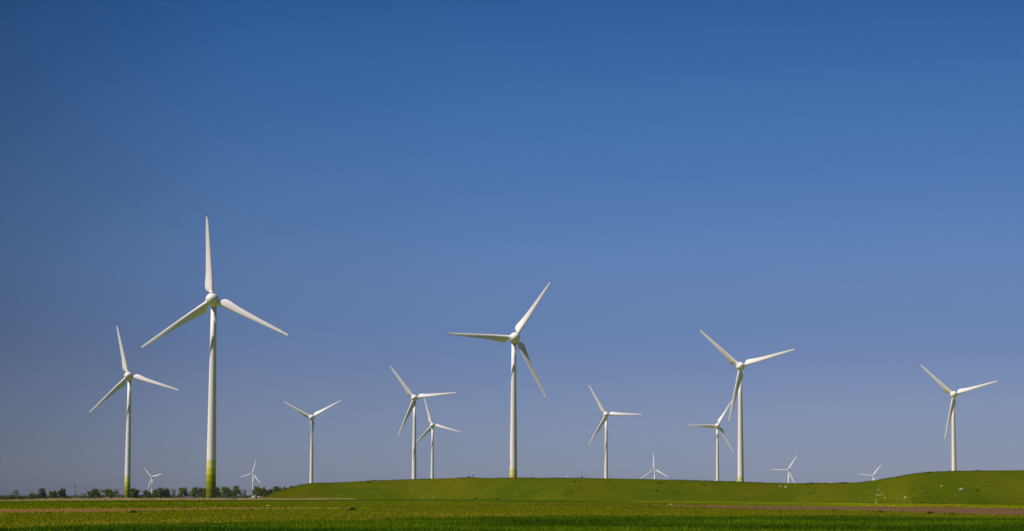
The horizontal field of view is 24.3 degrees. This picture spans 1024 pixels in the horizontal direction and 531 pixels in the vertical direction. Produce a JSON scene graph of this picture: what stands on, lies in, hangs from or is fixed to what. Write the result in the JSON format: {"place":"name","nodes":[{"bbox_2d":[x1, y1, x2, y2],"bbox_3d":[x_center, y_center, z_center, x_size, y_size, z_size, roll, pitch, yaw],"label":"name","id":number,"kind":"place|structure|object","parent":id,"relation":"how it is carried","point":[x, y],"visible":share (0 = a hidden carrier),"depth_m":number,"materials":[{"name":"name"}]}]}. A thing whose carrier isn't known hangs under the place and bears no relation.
{"place":"outdoors","nodes":[
{"label":"outdoors","id":0,"kind":"place"},
{"bbox_2d":[0,497,353,500],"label":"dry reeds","id":1,"kind":"object","parent":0,"point":[114,498],"visible":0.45,"depth_m":850.71,"materials":[{"name":"plant"}]},
{"bbox_2d":[0,507,354,512],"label":"dirt track","id":2,"kind":"structure","parent":0,"point":[65,510],"depth_m":233.36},
{"bbox_2d":[0,507,1022,528],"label":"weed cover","id":3,"kind":"object","parent":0,"point":[14,520],"visible":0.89,"depth_m":173.51,"materials":[{"name":"green plant"}]},
{"bbox_2d":[0,514,1023,530],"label":"crop grass","id":4,"kind":"structure","parent":0,"point":[824,522],"depth_m":103.45,"materials":[{"name":"green plant"}]},
{"bbox_2d":[0,0,1023,495],"label":"sky","id":5,"kind":"structure","parent":0,"point":[839,184],"materials":[{"name":"blue"}]},
{"bbox_2d":[0,499,1023,523],"bbox_3d":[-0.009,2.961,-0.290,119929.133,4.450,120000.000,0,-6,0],"label":"ground","id":6,"kind":"structure","parent":0,"point":[424,507],"depth_m":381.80,"materials":[{"name":"green plant"}]},
{"bbox_2d":[0,495,10,499],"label":"bush","id":7,"kind":"object","parent":6,"relation":"on","point":[3,497],"visible":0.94,"depth_m":2237.46,"materials":[{"name":"green plant"}]},
{"bbox_2d":[6,495,18,499],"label":"bush","id":8,"kind":"object","parent":6,"relation":"on","point":[11,496],"visible":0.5,"depth_m":2276.69,"materials":[{"name":"green plant"}]},
{"bbox_2d":[11,489,18,498],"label":"sparse tree","id":9,"kind":"object","parent":6,"relation":"on","point":[16,491],"visible":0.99,"depth_m":2179.34,"materials":[{"name":"green plant"}]},
{"bbox_2d":[27,492,35,498],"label":"broadleaf tree","id":10,"kind":"object","parent":6,"relation":"on","point":[31,495],"visible":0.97,"depth_m":2227.25,"materials":[{"name":"green plant"}]},
{"bbox_2d":[35,488,46,498],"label":"dense tree","id":11,"kind":"object","parent":6,"relation":"on","point":[42,492],"visible":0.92,"depth_m":2204.75,"materials":[{"name":"green plant"}]},
{"bbox_2d":[49,490,57,497],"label":"broadleaf tree","id":12,"kind":"object","parent":6,"relation":"on","point":[53,494],"visible":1,"depth_m":2186.04,"materials":[{"name":"green plant"}]},
{"bbox_2d":[57,488,65,497],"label":"dense tree","id":13,"kind":"object","parent":6,"relation":"on","point":[61,492],"visible":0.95,"depth_m":2258.69,"materials":[{"name":"green plant"}]},
{"bbox_2d":[87,488,95,497],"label":"broadleaf tree","id":14,"kind":"object","parent":6,"relation":"on","point":[92,492],"visible":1,"depth_m":2208.95,"materials":[{"name":"green plant"}]},
{"bbox_2d":[94,488,100,497],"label":"broadleaf tree","id":15,"kind":"object","parent":6,"relation":"on","point":[97,493],"visible":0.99,"depth_m":2225.82,"materials":[{"name":"green plant"}]},
{"bbox_2d":[101,489,109,496],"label":"broadleaf tree","id":16,"kind":"object","parent":6,"relation":"on","point":[106,491],"visible":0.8,"depth_m":2287.01,"materials":[{"name":"green plant"}]},
{"bbox_2d":[109,489,116,496],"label":"broadleaf tree","id":17,"kind":"object","parent":6,"relation":"on","point":[111,494],"visible":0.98,"depth_m":2179.37,"materials":[{"name":"green plant"}]},
{"bbox_2d":[2,494,263,498],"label":"distant woodland","id":18,"kind":"object","parent":6,"relation":"on","point":[197,496],"visible":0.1,"depth_m":3261.15,"materials":[{"name":"green plant"}]},
{"bbox_2d":[89,324,178,497],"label":"wind turbine","id":19,"kind":"object","parent":6,"relation":"on","point":[128,376],"visible":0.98,"depth_m":1544.19,"materials":[{"name":"paint"}]},
{"bbox_2d":[132,490,140,497],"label":"dense tree","id":20,"kind":"object","parent":6,"relation":"on","point":[135,494],"visible":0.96,"depth_m":2195.95,"materials":[{"name":"green plant"}]},
{"bbox_2d":[142,490,150,497],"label":"broadleaf tree","id":21,"kind":"object","parent":6,"relation":"on","point":[146,492],"visible":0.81,"depth_m":2297.77,"materials":[{"name":"green plant"}]},
{"bbox_2d":[144,468,160,493],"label":"wind turbine","id":22,"kind":"object","parent":6,"relation":"on","point":[152,477],"visible":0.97,"depth_m":7242.11,"materials":[{"name":"white paint"}]},
{"bbox_2d":[154,488,164,498],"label":"dense tree","id":23,"kind":"object","parent":6,"relation":"on","point":[160,494],"visible":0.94,"depth_m":2179.15,"materials":[{"name":"green plant"}]},
{"bbox_2d":[163,488,170,497],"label":"dense tree","id":24,"kind":"object","parent":6,"relation":"on","point":[166,492],"visible":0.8,"depth_m":2290.22,"materials":[{"name":"green plant"}]},
{"bbox_2d":[177,487,188,496],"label":"broadleaf tree","id":25,"kind":"object","parent":6,"relation":"on","point":[182,491],"visible":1,"depth_m":2213.25,"materials":[{"name":"green plant"}]},
{"bbox_2d":[190,487,199,497],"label":"broadleaf tree","id":26,"kind":"object","parent":6,"relation":"on","point":[194,491],"visible":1,"depth_m":2182.69,"materials":[{"name":"green plant"}]},
{"bbox_2d":[202,487,205,497],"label":"broadleaf tree","id":27,"kind":"object","parent":6,"relation":"on","point":[203,491],"visible":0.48,"depth_m":2253.99,"materials":[{"name":"green plant"}]},
{"bbox_2d":[140,215,288,497],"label":"wind turbine","id":28,"kind":"object","parent":6,"relation":"on","point":[212,299],"visible":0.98,"depth_m":961.99,"materials":[{"name":"paint"}]},
{"bbox_2d":[216,486,220,495],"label":"broadleaf tree","id":29,"kind":"object","parent":6,"relation":"on","point":[218,493],"visible":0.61,"depth_m":2187.42,"materials":[{"name":"green plant"}]},
{"bbox_2d":[221,486,226,498],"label":"broadleaf tree","id":30,"kind":"object","parent":6,"relation":"on","point":[223,490],"visible":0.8,"depth_m":2296.95,"materials":[{"name":"green plant"}]},
{"bbox_2d":[226,487,233,496],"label":"broadleaf tree","id":31,"kind":"object","parent":6,"relation":"on","point":[228,494],"visible":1,"depth_m":2202.21,"materials":[{"name":"green plant"}]},
{"bbox_2d":[232,485,241,497],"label":"broadleaf tree","id":32,"kind":"object","parent":6,"relation":"on","point":[236,490],"visible":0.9,"depth_m":2233.80,"materials":[{"name":"green plant"}]},
{"bbox_2d":[241,461,259,490],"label":"wind turbine","id":33,"kind":"object","parent":6,"relation":"on","point":[253,477],"visible":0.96,"depth_m":6841.83,"materials":[{"name":"white paint"}]},
{"bbox_2d":[252,486,259,497],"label":"broadleaf tree","id":34,"kind":"object","parent":6,"relation":"on","point":[255,491],"visible":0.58,"depth_m":2282.16,"materials":[{"name":"green plant"}]},
{"bbox_2d":[257,487,262,496],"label":"broadleaf tree","id":35,"kind":"object","parent":6,"relation":"on","point":[260,492],"visible":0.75,"depth_m":2232.83,"materials":[{"name":"green plant"}]},
{"bbox_2d":[262,487,269,495],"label":"broadleaf tree","id":36,"kind":"object","parent":6,"relation":"on","point":[265,492],"visible":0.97,"depth_m":2202.61,"materials":[{"name":"green plant"}]},
{"bbox_2d":[273,486,281,491],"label":"broadleaf tree","id":37,"kind":"object","parent":6,"relation":"on","point":[278,488],"visible":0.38,"depth_m":2188.62,"materials":[{"name":"green plant"}]},
{"bbox_2d":[282,400,340,482],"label":"wind turbine","id":38,"kind":"object","parent":6,"relation":"on","point":[311,417],"visible":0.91,"depth_m":2417.12,"materials":[{"name":"paint"}]},
{"bbox_2d":[389,364,456,478],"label":"wind turbine","id":39,"kind":"object","parent":6,"relation":"on","point":[414,398],"visible":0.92,"depth_m":1941.22,"materials":[{"name":"paint"}]},
{"bbox_2d":[411,398,460,478],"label":"wind turbine","id":40,"kind":"object","parent":6,"relation":"on","point":[432,425],"visible":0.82,"depth_m":2698.37,"materials":[{"name":"paint"}]},
{"bbox_2d":[447,281,550,477],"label":"wind turbine","id":41,"kind":"object","parent":6,"relation":"on","point":[514,338],"visible":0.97,"depth_m":1216.29,"materials":[{"name":"paint"}]},
{"bbox_2d":[588,384,642,477],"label":"wind turbine","id":42,"kind":"object","parent":6,"relation":"on","point":[604,419],"visible":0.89,"depth_m":2281.09,"materials":[{"name":"paint"}]},
{"bbox_2d":[641,452,667,478],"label":"wind turbine","id":43,"kind":"object","parent":6,"relation":"on","point":[654,469],"visible":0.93,"depth_m":5600.13,"materials":[{"name":"white paint"}]},
{"bbox_2d":[686,400,733,480],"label":"wind turbine","id":44,"kind":"object","parent":6,"relation":"on","point":[717,425],"visible":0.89,"depth_m":2590.86,"materials":[{"name":"paint"}]},
{"bbox_2d":[698,328,794,481],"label":"wind turbine","id":45,"kind":"object","parent":6,"relation":"on","point":[740,366],"visible":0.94,"depth_m":1442.56,"materials":[{"name":"paint"}]},
{"bbox_2d":[771,456,796,482],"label":"wind turbine","id":46,"kind":"object","parent":6,"relation":"on","point":[788,470],"visible":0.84,"depth_m":5514.81,"materials":[{"name":"white paint"}]},
{"bbox_2d":[861,464,881,479],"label":"wind turbine","id":47,"kind":"object","parent":6,"relation":"on","point":[873,474],"visible":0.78,"depth_m":6367.86,"materials":[{"name":"white paint"}]},
{"bbox_2d":[919,363,997,470],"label":"wind turbine","id":48,"kind":"object","parent":6,"relation":"on","point":[953,394],"visible":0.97,"depth_m":1781.62,"materials":[{"name":"paint"}]},
{"bbox_2d":[262,470,1023,504],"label":"embankment","id":49,"kind":"structure","parent":0,"point":[601,494],"depth_m":986.35,"materials":[{"name":"green plant"}]},
{"bbox_2d":[648,505,1023,514],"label":"ploughed soil","id":50,"kind":"structure","parent":0,"point":[1004,511],"depth_m":304.54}
]}

